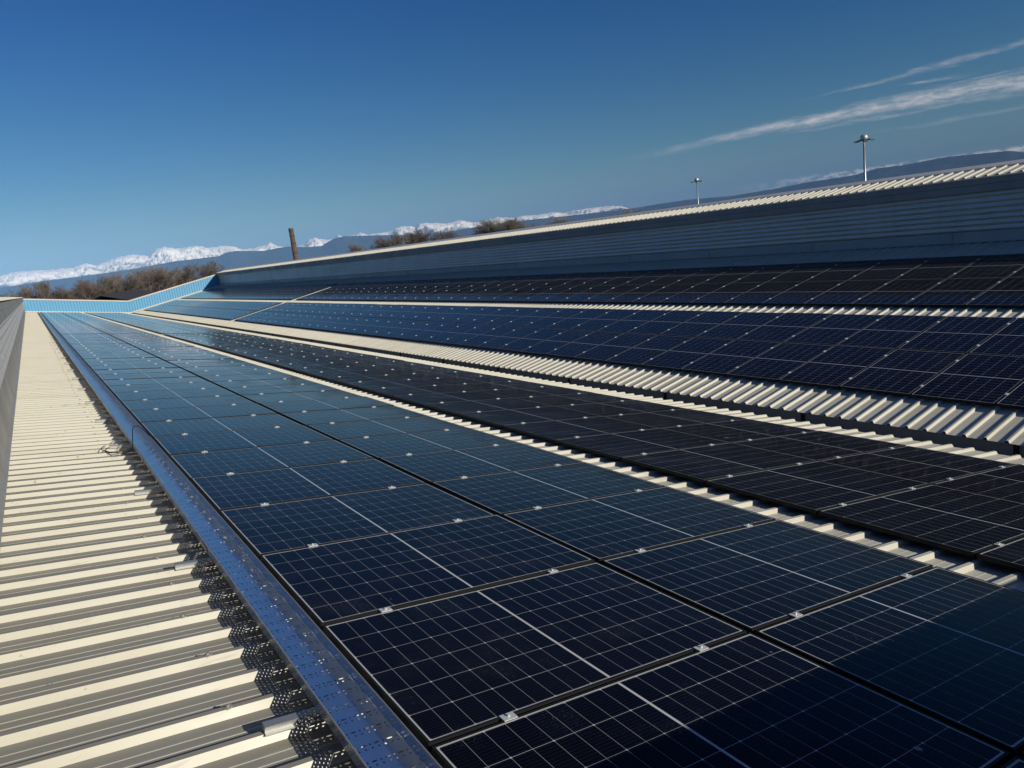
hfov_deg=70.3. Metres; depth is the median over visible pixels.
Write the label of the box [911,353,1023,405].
solar panel
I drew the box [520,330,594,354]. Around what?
solar panel
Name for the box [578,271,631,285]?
solar panel
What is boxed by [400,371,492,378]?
solar panel
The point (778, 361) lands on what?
solar panel
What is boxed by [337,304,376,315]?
solar panel
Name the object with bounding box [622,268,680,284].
solar panel
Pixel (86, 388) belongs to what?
mounting rail
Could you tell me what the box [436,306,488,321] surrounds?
solar panel
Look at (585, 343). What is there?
solar panel
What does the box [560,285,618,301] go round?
solar panel
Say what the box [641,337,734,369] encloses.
solar panel
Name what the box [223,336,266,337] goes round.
solar panel
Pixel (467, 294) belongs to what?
solar panel
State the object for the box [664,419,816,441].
solar panel
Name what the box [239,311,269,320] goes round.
solar panel
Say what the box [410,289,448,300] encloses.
solar panel
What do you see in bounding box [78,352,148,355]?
solar panel
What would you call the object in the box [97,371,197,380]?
solar panel
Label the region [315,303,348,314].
solar panel
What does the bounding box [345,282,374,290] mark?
solar panel
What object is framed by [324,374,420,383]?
solar panel
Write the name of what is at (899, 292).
solar panel
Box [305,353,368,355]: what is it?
solar panel
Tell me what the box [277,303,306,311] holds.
solar panel
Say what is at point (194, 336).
solar panel
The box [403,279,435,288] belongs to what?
solar panel
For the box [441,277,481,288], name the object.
solar panel
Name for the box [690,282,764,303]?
solar panel
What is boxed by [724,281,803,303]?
solar panel
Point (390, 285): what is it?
solar panel
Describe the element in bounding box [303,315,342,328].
solar panel
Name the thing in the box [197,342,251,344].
solar panel
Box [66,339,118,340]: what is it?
solar panel
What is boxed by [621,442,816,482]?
solar panel
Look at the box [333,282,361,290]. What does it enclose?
solar panel
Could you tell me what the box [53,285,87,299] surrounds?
bare tree
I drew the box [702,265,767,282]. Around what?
solar panel
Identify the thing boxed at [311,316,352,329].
solar panel
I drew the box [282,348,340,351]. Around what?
solar panel
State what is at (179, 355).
solar panel
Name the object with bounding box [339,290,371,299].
solar panel
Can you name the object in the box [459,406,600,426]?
solar panel
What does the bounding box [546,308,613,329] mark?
solar panel
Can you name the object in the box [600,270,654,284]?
solar panel
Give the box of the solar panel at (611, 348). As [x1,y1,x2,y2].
[574,333,656,361]
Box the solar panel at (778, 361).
[726,342,833,380]
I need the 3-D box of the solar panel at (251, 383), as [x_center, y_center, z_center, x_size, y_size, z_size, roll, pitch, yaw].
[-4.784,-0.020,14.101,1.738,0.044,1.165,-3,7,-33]
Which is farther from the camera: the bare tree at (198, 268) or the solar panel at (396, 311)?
the bare tree at (198, 268)
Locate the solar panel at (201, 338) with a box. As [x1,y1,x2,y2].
[181,338,227,339]
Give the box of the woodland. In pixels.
[83,276,199,299]
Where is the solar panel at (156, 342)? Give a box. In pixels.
[126,341,181,343]
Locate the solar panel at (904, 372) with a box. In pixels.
[839,349,965,395]
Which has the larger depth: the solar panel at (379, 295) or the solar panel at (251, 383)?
the solar panel at (379, 295)
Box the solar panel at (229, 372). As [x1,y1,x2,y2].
[190,369,282,376]
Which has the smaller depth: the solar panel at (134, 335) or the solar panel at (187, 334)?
the solar panel at (134, 335)
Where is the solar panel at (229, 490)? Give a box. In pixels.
[191,458,425,513]
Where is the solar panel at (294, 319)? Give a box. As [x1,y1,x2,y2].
[276,314,311,324]
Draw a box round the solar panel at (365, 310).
[346,304,386,316]
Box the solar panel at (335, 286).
[322,283,347,290]
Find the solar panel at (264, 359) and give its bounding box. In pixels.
[253,356,324,361]
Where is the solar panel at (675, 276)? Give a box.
[645,267,707,284]
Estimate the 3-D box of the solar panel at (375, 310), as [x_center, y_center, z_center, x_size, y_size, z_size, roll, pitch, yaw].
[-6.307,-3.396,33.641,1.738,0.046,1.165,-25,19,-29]
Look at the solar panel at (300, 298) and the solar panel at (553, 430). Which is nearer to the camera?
the solar panel at (553, 430)
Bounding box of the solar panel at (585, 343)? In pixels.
[546,331,623,357]
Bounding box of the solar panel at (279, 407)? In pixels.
[259,396,393,414]
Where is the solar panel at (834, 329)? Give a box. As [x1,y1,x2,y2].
[784,314,884,345]
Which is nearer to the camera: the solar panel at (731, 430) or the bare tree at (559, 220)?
the solar panel at (731, 430)
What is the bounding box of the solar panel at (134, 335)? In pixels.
[110,334,157,335]
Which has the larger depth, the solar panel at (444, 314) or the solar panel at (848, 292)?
the solar panel at (444, 314)
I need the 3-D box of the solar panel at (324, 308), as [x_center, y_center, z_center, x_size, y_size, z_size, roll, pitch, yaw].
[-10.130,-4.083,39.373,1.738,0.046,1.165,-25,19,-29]
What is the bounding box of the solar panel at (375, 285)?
[361,281,390,289]
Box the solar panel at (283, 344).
[257,343,309,344]
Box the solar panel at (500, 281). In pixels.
[479,275,523,287]
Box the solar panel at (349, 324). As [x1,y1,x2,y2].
[328,317,370,331]
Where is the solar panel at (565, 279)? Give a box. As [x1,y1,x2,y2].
[540,272,591,286]
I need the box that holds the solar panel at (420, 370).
[383,367,462,373]
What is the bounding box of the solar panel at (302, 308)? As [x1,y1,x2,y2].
[288,303,320,312]
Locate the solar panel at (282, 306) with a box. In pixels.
[268,302,296,311]
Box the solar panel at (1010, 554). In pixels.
[977,537,1023,570]
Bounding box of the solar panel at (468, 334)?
[439,324,501,344]
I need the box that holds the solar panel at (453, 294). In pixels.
[432,288,475,300]
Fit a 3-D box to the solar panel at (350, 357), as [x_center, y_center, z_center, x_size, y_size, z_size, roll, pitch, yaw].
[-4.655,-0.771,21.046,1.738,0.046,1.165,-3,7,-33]
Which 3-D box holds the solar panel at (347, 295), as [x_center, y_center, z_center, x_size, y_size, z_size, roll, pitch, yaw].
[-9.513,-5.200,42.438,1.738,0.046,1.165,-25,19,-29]
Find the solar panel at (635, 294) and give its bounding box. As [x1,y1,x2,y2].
[605,284,669,302]
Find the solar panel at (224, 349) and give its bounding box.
[217,347,275,350]
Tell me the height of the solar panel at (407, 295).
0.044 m
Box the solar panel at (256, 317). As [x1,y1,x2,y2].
[245,312,274,321]
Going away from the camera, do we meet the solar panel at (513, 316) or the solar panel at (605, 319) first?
the solar panel at (605, 319)
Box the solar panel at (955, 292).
[904,277,1005,305]
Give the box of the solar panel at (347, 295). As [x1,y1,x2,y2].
[332,290,364,299]
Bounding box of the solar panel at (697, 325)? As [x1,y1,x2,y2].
[659,311,743,336]
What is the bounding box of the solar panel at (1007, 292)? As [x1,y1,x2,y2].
[965,277,1023,306]
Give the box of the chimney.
[288,228,298,263]
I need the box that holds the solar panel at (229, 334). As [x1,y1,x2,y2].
[209,334,249,335]
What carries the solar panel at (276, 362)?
on the factory building
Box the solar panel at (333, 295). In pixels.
[319,290,351,299]
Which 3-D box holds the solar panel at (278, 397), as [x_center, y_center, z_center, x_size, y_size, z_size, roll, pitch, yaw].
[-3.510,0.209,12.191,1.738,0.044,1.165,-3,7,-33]
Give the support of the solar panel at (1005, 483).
on the factory building
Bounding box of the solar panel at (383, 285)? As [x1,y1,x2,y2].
[368,281,398,289]
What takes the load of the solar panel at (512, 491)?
on the factory building
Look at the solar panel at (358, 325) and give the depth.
30.84 m
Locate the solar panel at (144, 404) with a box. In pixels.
[121,395,253,412]
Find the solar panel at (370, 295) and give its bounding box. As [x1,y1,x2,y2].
[355,290,388,299]
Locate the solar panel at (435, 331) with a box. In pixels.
[408,322,464,340]
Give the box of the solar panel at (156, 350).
[142,348,207,351]
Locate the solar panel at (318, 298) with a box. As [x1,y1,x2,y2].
[313,291,341,299]
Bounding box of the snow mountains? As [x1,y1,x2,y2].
[0,206,627,287]
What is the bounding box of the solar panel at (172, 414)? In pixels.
[130,403,276,423]
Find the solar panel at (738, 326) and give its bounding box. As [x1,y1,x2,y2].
[696,312,783,339]
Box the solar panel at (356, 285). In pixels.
[339,282,367,290]
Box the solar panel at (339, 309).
[321,304,357,314]
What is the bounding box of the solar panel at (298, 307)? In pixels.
[284,303,313,312]
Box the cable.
[101,426,159,453]
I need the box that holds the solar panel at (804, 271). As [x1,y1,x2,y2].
[767,261,842,281]
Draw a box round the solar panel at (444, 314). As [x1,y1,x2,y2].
[422,306,471,320]
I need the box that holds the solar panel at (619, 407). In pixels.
[559,400,686,415]
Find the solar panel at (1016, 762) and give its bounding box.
[1000,756,1023,767]
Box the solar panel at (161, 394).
[114,388,236,401]
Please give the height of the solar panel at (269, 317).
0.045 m
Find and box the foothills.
[0,151,1023,296]
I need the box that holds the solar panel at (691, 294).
[659,283,729,303]
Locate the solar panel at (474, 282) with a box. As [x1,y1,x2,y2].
[455,276,495,287]
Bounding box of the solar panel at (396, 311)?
[374,305,417,317]
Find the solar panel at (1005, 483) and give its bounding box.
[933,464,1023,502]
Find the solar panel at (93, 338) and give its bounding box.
[64,337,116,339]
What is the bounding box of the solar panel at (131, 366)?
[89,363,177,370]
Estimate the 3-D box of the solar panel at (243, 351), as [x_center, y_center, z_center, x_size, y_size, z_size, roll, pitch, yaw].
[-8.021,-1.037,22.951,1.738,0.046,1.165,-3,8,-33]
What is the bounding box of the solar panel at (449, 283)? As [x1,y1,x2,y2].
[431,278,468,288]
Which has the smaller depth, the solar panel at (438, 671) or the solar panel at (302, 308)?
the solar panel at (438, 671)
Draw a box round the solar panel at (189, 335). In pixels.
[167,334,212,335]
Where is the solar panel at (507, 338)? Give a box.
[476,327,542,349]
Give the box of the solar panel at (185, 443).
[153,425,334,457]
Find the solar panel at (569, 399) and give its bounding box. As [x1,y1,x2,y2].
[519,393,633,405]
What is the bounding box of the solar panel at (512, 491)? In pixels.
[431,462,663,515]
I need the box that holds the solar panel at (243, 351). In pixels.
[225,349,290,353]
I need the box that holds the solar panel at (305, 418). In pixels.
[281,406,427,425]
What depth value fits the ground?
9798.03 m
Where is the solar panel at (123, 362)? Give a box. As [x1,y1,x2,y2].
[86,360,167,365]
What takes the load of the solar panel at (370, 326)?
on the factory building
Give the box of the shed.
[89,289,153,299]
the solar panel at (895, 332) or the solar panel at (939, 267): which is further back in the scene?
the solar panel at (939, 267)
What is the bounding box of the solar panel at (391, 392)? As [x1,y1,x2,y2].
[366,385,477,396]
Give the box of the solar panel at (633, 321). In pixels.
[597,310,672,332]
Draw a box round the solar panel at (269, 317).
[255,312,286,322]
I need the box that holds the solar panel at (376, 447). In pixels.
[339,428,518,459]
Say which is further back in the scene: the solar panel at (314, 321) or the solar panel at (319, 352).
the solar panel at (314, 321)
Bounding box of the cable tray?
[38,312,441,767]
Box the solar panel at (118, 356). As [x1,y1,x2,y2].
[80,354,155,358]
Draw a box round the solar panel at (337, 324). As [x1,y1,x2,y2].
[319,317,361,330]
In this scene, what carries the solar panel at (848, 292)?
on the factory building
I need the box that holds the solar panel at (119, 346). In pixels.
[72,345,133,348]
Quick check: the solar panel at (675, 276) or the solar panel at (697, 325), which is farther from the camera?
the solar panel at (675, 276)
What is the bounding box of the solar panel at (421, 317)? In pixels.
[408,306,456,320]
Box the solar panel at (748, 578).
[602,519,932,633]
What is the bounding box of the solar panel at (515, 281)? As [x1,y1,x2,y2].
[492,275,536,287]
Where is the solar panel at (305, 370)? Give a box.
[291,366,377,373]
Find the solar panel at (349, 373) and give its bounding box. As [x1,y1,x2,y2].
[307,370,397,377]
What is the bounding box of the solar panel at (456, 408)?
[423,398,552,415]
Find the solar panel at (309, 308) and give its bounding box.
[295,303,327,312]
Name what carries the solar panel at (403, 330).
on the factory building
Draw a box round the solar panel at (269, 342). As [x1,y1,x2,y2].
[247,342,296,343]
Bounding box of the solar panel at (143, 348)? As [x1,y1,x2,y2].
[137,347,200,349]
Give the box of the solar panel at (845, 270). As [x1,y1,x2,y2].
[806,260,883,280]
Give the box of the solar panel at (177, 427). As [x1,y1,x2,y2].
[140,414,300,438]
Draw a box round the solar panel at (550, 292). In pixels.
[521,286,574,301]
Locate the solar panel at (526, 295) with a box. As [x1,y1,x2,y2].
[504,286,555,301]
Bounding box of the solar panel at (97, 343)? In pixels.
[68,342,127,344]
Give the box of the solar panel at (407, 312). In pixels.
[386,305,430,318]
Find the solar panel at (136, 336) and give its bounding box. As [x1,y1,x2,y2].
[113,336,160,337]
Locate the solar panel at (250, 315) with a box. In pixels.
[236,311,264,320]
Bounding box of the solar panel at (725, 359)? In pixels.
[681,339,781,374]
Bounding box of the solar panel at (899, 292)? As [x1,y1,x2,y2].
[851,279,944,305]
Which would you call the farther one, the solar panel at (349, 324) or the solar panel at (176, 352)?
the solar panel at (349, 324)
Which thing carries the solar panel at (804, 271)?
on the factory building
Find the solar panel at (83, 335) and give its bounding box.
[62,335,109,336]
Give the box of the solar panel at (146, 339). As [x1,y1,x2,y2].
[119,338,170,340]
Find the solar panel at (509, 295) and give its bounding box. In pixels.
[488,287,537,301]
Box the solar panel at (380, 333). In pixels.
[369,320,418,336]
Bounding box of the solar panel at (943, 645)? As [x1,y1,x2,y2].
[755,566,1023,757]
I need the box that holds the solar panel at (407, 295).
[389,289,427,300]
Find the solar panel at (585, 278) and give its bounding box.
[560,271,611,285]
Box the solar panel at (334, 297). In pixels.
[326,290,357,299]
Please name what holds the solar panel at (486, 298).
on the factory building
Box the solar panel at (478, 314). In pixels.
[452,306,504,322]
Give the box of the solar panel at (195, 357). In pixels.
[159,355,234,360]
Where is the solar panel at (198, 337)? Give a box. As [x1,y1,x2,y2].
[176,337,222,338]
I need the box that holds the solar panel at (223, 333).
[204,333,243,334]
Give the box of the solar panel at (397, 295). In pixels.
[380,289,417,300]
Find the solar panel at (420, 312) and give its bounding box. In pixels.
[397,305,444,319]
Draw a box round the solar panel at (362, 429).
[307,416,467,440]
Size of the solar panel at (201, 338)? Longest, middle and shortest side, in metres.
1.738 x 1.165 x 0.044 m
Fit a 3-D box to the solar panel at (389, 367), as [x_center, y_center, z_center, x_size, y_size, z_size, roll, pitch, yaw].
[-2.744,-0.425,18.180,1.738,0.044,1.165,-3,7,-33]
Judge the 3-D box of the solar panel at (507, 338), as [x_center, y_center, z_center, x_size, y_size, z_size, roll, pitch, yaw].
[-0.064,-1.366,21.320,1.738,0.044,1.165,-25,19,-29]
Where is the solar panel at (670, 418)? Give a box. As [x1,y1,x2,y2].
[605,409,746,427]
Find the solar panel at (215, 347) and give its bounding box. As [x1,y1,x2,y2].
[210,346,268,348]
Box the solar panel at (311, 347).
[271,346,327,348]
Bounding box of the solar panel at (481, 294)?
[458,287,506,300]
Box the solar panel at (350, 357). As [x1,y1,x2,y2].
[316,355,385,358]
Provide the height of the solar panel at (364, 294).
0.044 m
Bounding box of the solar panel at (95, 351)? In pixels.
[76,349,144,353]
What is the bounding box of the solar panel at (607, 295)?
[582,285,642,302]
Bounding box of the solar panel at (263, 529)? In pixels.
[219,483,493,559]
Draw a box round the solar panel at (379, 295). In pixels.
[363,290,396,299]
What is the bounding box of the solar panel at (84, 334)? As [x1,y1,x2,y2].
[61,334,107,335]
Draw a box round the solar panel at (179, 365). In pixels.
[173,362,255,367]
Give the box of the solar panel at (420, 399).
[393,391,511,405]
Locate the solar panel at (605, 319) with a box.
[570,309,640,330]
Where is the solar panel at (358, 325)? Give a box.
[337,318,383,332]
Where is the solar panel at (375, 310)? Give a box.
[354,304,394,316]
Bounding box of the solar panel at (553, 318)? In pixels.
[523,308,586,327]
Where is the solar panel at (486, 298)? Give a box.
[473,287,521,301]
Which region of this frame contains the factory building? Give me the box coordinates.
[0,159,1023,767]
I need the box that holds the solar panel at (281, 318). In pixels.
[264,313,298,323]
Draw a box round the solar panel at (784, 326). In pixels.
[737,312,831,341]
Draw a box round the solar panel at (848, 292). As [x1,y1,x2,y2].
[804,279,892,304]
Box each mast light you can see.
[691,178,700,212]
[854,134,873,191]
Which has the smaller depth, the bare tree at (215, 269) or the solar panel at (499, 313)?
the solar panel at (499, 313)
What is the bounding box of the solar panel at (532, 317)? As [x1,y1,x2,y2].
[504,308,564,326]
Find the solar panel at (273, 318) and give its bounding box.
[259,313,291,322]
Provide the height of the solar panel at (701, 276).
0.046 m
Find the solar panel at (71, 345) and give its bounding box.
[70,344,129,346]
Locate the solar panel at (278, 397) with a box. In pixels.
[241,390,363,403]
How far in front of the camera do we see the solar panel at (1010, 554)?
4.77 m
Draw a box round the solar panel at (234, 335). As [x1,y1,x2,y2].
[214,335,255,336]
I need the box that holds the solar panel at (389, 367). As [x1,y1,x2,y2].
[363,364,443,369]
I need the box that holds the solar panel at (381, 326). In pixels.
[358,319,405,334]
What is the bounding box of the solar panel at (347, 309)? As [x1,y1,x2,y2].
[330,304,366,314]
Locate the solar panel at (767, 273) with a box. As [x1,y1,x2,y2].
[732,263,803,282]
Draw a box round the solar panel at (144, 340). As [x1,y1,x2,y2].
[122,340,173,341]
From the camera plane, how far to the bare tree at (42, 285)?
250.39 m
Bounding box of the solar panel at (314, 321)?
[296,315,335,327]
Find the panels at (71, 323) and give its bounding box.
[41,283,338,333]
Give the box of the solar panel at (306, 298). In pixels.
[301,291,329,299]
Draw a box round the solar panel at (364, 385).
[344,379,448,389]
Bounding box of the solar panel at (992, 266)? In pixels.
[949,253,1023,277]
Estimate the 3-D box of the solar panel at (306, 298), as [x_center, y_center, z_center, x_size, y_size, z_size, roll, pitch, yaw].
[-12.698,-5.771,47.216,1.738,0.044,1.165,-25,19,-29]
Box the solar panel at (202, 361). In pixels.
[165,359,244,363]
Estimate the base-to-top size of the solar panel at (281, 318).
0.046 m
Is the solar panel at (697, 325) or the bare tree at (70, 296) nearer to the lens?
the solar panel at (697, 325)
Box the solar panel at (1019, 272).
[1008,266,1023,276]
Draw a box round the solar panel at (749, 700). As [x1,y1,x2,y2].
[431,632,1009,767]
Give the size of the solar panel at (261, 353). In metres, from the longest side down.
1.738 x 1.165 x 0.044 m
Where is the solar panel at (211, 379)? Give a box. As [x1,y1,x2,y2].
[200,373,299,382]
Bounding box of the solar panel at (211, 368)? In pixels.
[181,365,268,371]
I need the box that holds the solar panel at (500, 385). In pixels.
[450,381,551,390]
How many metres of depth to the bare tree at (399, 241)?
317.52 m
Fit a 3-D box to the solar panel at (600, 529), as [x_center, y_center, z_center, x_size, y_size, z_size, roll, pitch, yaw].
[0.950,1.008,5.503,1.738,0.045,1.165,-3,7,-33]
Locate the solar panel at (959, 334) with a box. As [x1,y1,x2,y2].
[897,316,1015,353]
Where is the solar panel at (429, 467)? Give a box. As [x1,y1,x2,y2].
[379,443,582,484]
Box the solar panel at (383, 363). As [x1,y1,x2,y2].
[350,361,420,365]
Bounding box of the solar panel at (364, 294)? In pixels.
[347,290,379,299]
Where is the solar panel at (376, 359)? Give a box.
[329,357,403,362]
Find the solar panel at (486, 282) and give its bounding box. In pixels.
[467,276,507,287]
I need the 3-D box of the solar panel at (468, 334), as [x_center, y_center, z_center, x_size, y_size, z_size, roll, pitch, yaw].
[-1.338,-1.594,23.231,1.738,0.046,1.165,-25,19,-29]
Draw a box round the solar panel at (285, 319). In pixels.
[270,313,303,324]
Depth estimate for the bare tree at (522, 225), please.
329.51 m
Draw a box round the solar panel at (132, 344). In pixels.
[130,343,184,345]
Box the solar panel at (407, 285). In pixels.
[391,279,427,289]
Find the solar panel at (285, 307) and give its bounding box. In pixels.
[271,303,299,311]
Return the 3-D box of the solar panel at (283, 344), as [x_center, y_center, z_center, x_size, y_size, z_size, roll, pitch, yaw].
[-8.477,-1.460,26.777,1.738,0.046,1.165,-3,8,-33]
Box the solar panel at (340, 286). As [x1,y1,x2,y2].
[327,283,353,290]
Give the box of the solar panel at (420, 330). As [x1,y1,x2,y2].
[394,321,448,339]
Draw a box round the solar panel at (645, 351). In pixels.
[605,335,693,365]
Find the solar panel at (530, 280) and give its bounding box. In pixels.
[509,274,554,286]
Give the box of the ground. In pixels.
[36,172,1023,297]
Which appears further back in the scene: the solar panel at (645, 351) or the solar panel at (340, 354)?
the solar panel at (340, 354)
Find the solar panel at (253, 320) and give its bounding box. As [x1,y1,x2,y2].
[249,312,279,321]
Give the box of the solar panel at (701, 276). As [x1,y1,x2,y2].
[672,266,736,283]
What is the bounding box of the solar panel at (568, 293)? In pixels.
[540,286,594,301]
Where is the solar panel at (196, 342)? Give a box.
[191,340,241,343]
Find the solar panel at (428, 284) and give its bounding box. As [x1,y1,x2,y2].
[411,279,445,288]
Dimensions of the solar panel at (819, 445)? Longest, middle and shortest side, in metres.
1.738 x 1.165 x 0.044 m
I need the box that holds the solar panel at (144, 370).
[93,367,187,374]
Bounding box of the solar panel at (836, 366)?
[778,345,894,387]
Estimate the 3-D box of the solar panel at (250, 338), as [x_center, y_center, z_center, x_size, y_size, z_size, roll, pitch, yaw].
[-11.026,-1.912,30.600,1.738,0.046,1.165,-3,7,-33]
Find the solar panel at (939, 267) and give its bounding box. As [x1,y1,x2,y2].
[894,255,984,279]
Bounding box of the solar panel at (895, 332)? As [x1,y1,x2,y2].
[837,315,946,349]
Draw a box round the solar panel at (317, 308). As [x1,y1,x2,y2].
[302,303,334,313]
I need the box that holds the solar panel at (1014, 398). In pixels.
[996,381,1023,408]
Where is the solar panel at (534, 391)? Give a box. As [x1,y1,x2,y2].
[480,386,592,397]
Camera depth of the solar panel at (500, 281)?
31.79 m
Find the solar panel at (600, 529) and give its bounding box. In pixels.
[501,486,775,563]
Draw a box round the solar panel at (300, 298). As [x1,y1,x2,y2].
[296,291,323,299]
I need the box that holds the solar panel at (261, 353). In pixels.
[234,351,300,355]
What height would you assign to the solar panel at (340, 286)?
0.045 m
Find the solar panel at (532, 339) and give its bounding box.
[497,328,568,351]
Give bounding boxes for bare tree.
[0,283,53,298]
[22,282,49,298]
[32,278,50,298]
[50,285,79,299]
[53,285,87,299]
[70,279,92,299]
[71,278,107,299]
[76,274,117,294]
[90,272,127,299]
[104,273,146,291]
[118,270,150,289]
[135,268,155,290]
[141,265,183,290]
[143,265,187,288]
[171,266,195,284]
[181,261,218,281]
[197,260,225,274]
[347,242,367,255]
[368,237,395,252]
[376,232,408,250]
[390,231,413,244]
[402,229,426,248]
[411,230,441,247]
[430,228,457,245]
[452,220,502,243]
[472,219,496,239]
[483,216,519,238]
[495,217,526,236]
[515,221,534,235]
[540,216,571,229]
[603,207,639,224]
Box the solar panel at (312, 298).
[307,291,335,299]
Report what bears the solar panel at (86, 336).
on the factory building
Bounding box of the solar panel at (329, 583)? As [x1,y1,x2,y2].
[260,514,594,629]
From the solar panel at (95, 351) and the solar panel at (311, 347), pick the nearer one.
the solar panel at (95, 351)
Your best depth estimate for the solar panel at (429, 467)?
7.33 m
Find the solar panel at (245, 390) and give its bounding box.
[225,383,339,395]
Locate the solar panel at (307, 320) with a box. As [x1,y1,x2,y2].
[290,314,326,326]
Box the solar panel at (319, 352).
[293,350,356,353]
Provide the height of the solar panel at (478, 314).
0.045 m
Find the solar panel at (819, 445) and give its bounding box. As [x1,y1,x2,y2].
[732,431,905,460]
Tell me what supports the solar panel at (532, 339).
on the factory building
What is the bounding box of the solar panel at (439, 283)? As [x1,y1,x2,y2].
[421,278,457,288]
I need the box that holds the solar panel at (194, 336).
[171,335,218,337]
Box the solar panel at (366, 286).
[354,281,383,289]
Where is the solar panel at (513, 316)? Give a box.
[485,307,542,324]
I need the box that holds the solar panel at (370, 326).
[347,318,393,333]
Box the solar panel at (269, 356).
[243,354,310,358]
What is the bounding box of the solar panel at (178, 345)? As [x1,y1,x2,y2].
[133,344,194,347]
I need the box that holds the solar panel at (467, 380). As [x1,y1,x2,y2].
[427,375,521,384]
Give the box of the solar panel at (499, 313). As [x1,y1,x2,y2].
[468,307,523,323]
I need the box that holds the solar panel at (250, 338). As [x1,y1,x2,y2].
[228,337,272,338]
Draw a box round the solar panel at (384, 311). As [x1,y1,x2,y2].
[365,304,405,317]
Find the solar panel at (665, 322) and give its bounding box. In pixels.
[626,310,705,334]
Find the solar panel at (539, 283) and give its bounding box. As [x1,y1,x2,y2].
[524,273,571,286]
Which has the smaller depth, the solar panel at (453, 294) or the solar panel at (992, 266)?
the solar panel at (992, 266)
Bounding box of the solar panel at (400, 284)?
[383,280,416,289]
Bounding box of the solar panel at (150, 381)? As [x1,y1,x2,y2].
[102,377,208,386]
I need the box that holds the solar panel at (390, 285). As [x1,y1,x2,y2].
[376,280,408,289]
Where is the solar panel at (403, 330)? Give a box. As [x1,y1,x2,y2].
[381,321,434,337]
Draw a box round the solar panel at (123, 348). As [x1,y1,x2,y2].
[74,347,139,350]
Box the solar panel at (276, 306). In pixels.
[262,302,291,310]
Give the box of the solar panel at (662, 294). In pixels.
[631,283,699,302]
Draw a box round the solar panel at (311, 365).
[277,362,358,368]
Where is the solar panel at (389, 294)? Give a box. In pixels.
[372,289,408,299]
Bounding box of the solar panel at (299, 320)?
[282,314,318,325]
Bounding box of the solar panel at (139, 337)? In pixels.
[116,337,163,338]
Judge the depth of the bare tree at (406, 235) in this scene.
328.39 m
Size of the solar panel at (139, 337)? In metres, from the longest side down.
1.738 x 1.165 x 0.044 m
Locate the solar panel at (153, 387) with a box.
[107,382,221,394]
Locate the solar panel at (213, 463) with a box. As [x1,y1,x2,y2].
[169,440,373,481]
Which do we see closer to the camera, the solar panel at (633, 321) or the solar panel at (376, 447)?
the solar panel at (376, 447)
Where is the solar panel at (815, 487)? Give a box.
[705,461,929,513]
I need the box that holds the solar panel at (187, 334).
[164,333,207,334]
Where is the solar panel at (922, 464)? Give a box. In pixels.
[820,446,1014,484]
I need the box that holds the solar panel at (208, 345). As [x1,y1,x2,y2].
[203,344,261,346]
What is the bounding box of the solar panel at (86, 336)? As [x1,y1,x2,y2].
[63,336,112,337]
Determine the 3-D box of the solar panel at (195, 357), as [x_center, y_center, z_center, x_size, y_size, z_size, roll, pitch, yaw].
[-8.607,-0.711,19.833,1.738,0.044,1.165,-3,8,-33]
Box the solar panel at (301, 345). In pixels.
[262,344,320,346]
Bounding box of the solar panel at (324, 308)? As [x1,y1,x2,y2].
[307,303,342,313]
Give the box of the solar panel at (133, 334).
[108,333,154,334]
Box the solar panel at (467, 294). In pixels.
[445,288,489,300]
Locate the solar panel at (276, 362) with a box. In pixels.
[265,359,338,365]
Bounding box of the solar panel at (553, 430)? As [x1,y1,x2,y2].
[502,416,657,441]
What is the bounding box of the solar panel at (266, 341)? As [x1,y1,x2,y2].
[242,340,290,341]
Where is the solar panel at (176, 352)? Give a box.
[147,351,214,354]
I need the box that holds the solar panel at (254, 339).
[233,339,279,340]
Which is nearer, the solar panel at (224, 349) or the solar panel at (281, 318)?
the solar panel at (224, 349)
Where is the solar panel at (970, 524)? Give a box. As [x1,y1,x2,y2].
[818,484,1023,556]
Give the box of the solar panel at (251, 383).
[212,378,317,387]
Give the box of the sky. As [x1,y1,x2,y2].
[0,0,1023,275]
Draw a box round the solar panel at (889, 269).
[849,257,931,279]
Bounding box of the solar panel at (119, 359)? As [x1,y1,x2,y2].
[83,357,161,362]
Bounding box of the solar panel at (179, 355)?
[153,353,221,357]
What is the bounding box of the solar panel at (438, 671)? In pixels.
[323,562,746,751]
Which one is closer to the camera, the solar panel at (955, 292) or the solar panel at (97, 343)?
the solar panel at (955, 292)
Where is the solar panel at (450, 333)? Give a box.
[423,323,482,342]
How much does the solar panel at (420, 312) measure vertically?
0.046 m
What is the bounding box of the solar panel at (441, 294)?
[421,288,463,300]
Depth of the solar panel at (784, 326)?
15.44 m
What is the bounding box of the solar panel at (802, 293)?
[762,280,845,304]
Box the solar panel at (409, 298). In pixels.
[399,289,438,300]
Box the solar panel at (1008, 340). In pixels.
[969,317,1023,356]
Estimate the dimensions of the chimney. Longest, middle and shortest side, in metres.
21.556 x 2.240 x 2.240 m
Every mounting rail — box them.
[78,387,103,389]
[85,400,116,403]
[95,418,135,421]
[109,442,157,448]
[134,486,195,494]
[174,550,254,569]
[262,690,378,736]
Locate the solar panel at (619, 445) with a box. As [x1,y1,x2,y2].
[555,428,728,459]
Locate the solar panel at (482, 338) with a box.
[457,325,519,346]
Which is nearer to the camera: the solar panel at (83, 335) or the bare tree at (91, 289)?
the solar panel at (83, 335)

